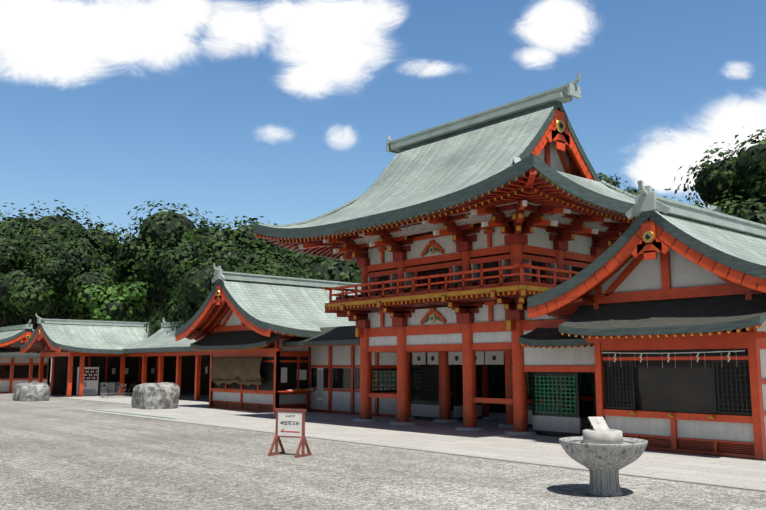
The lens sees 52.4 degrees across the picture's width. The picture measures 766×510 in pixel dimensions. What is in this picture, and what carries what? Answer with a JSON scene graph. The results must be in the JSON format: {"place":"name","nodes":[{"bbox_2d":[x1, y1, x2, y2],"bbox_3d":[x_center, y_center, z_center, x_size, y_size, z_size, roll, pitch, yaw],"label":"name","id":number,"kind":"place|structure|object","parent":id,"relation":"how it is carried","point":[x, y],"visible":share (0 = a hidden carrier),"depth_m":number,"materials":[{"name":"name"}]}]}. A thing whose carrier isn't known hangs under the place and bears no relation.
{"place":"outdoors","nodes":[
{"label":"outdoors","id":0,"kind":"place"},
{"bbox_2d":[157,248,324,330],"bbox_3d":[-8.280,4.519,50.304,12.211,9.093,11.416,-3,-9,20],"label":"tree","id":1,"kind":"object","parent":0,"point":[196,286],"visible":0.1,"depth_m":47.69,"materials":[{"name":"green plant"}]},
{"bbox_2d":[0,367,765,509],"bbox_3d":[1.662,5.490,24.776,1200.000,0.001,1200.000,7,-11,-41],"label":"gravel ground","id":2,"kind":"structure","parent":0,"point":[61,454],"depth_m":13.89,"materials":[{"name":"grey gravel"}]},
{"bbox_2d":[0,310,15,326],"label":"tree","id":3,"kind":"object","parent":2,"relation":"on","point":[4,325],"visible":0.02,"depth_m":77.77,"materials":[{"name":"green plant"}]},
{"bbox_2d":[0,215,38,326],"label":"tree","id":4,"kind":"object","parent":2,"relation":"on","point":[2,322],"depth_m":76.53,"materials":[{"name":"green plant"}]},
{"bbox_2d":[0,319,51,393],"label":"end hall","id":5,"kind":"structure","parent":2,"relation":"on","point":[16,367],"depth_m":54.57,"materials":[{"name":"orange wood"}]},
{"bbox_2d":[13,382,49,400],"bbox_3d":[-19.668,7.712,43.522,1.574,1.137,2.273,7,-11,-41],"label":"boulder","id":6,"kind":"object","parent":2,"relation":"on","point":[35,391],"visible":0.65,"depth_m":42.78,"materials":[{"name":"grey stone"}]},
{"bbox_2d":[0,235,121,330],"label":"tree","id":7,"kind":"object","parent":2,"relation":"on","point":[25,296],"visible":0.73,"depth_m":60.37,"materials":[{"name":"green plant"}]},
{"bbox_2d":[0,199,132,318],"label":"tree","id":8,"kind":"object","parent":2,"relation":"on","point":[60,228],"visible":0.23,"depth_m":72.54,"materials":[{"name":"green plant"}]},
{"bbox_2d":[109,260,156,321],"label":"tree","id":9,"kind":"object","parent":2,"relation":"on","point":[147,315],"depth_m":77.57,"materials":[{"name":"green plant"}]},
{"bbox_2d":[141,275,191,334],"bbox_3d":[-12.477,5.111,53.941,7.730,8.982,8.609,7,-11,-41],"label":"tree","id":10,"kind":"object","parent":2,"relation":"on","point":[170,306],"visible":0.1,"depth_m":52.42,"materials":[{"name":"green plant"}]},
{"bbox_2d":[98,201,289,316],"bbox_3d":[-12.889,3.506,69.228,21.411,16.403,20.748,-4,-9,24],"label":"tree","id":11,"kind":"object","parent":2,"relation":"on","point":[150,253],"visible":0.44,"depth_m":63.88,"materials":[{"name":"green plant"}]},
{"bbox_2d":[221,236,323,274],"bbox_3d":[-7.408,4.832,63.340,15.490,12.128,14.496,7,-11,-41],"label":"tree","id":12,"kind":"object","parent":2,"relation":"on","point":[251,256],"visible":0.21,"depth_m":59.23,"materials":[{"name":"green plant"}]},
{"bbox_2d":[268,408,311,457],"bbox_3d":[-2.050,3.906,17.165,0.820,1.010,0.600,-4,-9,27],"label":"sign board","id":13,"kind":"object","parent":2,"relation":"on","point":[290,423],"visible":1,"depth_m":17.15,"materials":[{"name":"white wood"}]},
{"bbox_2d":[275,255,360,282],"bbox_3d":[-3.555,4.356,56.850,13.277,11.275,14.499,2,-8,-17],"label":"tree","id":14,"kind":"object","parent":2,"relation":"on","point":[338,270],"visible":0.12,"depth_m":51.62,"materials":[{"name":"green plant"}]},
{"bbox_2d":[300,257,360,270],"bbox_3d":[0.097,4.452,60.304,14.272,11.999,15.806,2,-8,-13],"label":"tree","id":15,"kind":"object","parent":2,"relation":"on","point":[321,259],"depth_m":55.50,"materials":[{"name":"green plant"}]},
{"bbox_2d":[451,352,593,417],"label":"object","id":16,"kind":"object","parent":2,"relation":"on","point":[496,374],"visible":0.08,"depth_m":32.20,"materials":[{"name":"plant"}]},
{"bbox_2d":[559,417,647,496],"bbox_3d":[3.423,3.114,12.087,1.336,1.160,1.336,7,-11,-41],"label":"stone basin","id":17,"kind":"object","parent":2,"relation":"on","point":[602,452],"visible":1,"depth_m":11.82,"materials":[{"name":"stone"}]},
{"bbox_2d":[597,172,653,250],"bbox_3d":[15.094,1.833,49.851,6.802,14.319,7.472,0,-8,3],"label":"tree","id":18,"kind":"object","parent":2,"relation":"on","point":[611,181],"visible":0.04,"depth_m":49.62,"materials":[{"name":"green plant"}]},
{"bbox_2d":[664,127,765,224],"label":"tree","id":19,"kind":"object","parent":2,"relation":"on","point":[734,186],"visible":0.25,"depth_m":40.57,"materials":[{"name":"green plant"}]},
{"bbox_2d":[0,0,765,366],"label":"sky","id":20,"kind":"structure","parent":0,"point":[283,112],"materials":[{"name":"blue"}]},
{"bbox_2d":[10,393,765,491],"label":"stone paving","id":21,"kind":"structure","parent":0,"point":[492,441],"depth_m":20.64,"materials":[{"name":"grey stone"}]},
{"bbox_2d":[55,272,148,321],"bbox_3d":[-22.166,5.971,61.724,8.354,9.398,7.094,-2,-8,11],"label":"young tree","id":22,"kind":"object","parent":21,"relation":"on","point":[121,302],"visible":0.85,"depth_m":59.82,"materials":[{"name":"green plant"}]},
{"bbox_2d":[20,313,190,396],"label":"shrine building","id":23,"kind":"structure","parent":21,"relation":"on","point":[69,347],"depth_m":50.66,"materials":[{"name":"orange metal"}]},
{"bbox_2d":[76,367,118,395],"bbox_3d":[-18.137,8.111,49.905,2.710,1.830,0.720,7,-11,-41],"label":"vending machine","id":24,"kind":"object","parent":23,"relation":"on","point":[92,386],"visible":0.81,"depth_m":49.30,"materials":[{"name":"metal"}]},
{"bbox_2d":[100,383,193,397],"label":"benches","id":25,"kind":"object","parent":21,"relation":"on","point":[128,392],"visible":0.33,"depth_m":48.61,"materials":[{"name":"wood"}]},
{"bbox_2d":[131,382,179,408],"bbox_3d":[-10.503,6.532,35.819,1.696,1.322,2.321,7,-11,-41],"label":"boulder","id":26,"kind":"object","parent":21,"relation":"on","point":[163,395],"visible":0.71,"depth_m":35.02,"materials":[{"name":"grey stone"}]},
{"bbox_2d":[123,318,209,401],"bbox_3d":[-11.946,6.278,48.527,6.000,5.076,23.707,7,-11,-41],"label":"corridor","id":27,"kind":"object","parent":21,"relation":"on","point":[193,370],"visible":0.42,"depth_m":48.17,"materials":[{"name":"orange wood"}]},
{"bbox_2d":[175,263,419,412],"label":"hall","id":28,"kind":"structure","parent":21,"relation":"on","point":[240,327],"depth_m":34.09,"materials":[{"name":"paint"}]},
{"bbox_2d":[282,325,396,417],"bbox_3d":[-1.712,4.545,30.824,1.525,3.560,6.140,7,-11,-41],"label":"link","id":29,"kind":"object","parent":21,"relation":"on","point":[334,369],"visible":0.69,"depth_m":31.62,"materials":[{"name":"paint"}]},
{"bbox_2d":[254,73,720,435],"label":"temple gate","id":30,"kind":"structure","parent":21,"relation":"on","point":[459,241],"depth_m":24.86,"materials":[{"name":"wood"}]},
{"bbox_2d":[519,310,596,436],"bbox_3d":[5.483,3.095,21.405,2.720,3.800,3.240,7,-11,-41],"label":"link","id":31,"kind":"object","parent":21,"relation":"on","point":[548,346],"visible":0.5,"depth_m":21.48,"materials":[{"name":"paint"}]},
{"bbox_2d":[527,180,765,460],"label":"hall","id":32,"kind":"structure","parent":21,"relation":"on","point":[662,300],"depth_m":17.87,"materials":[{"name":"paint"}]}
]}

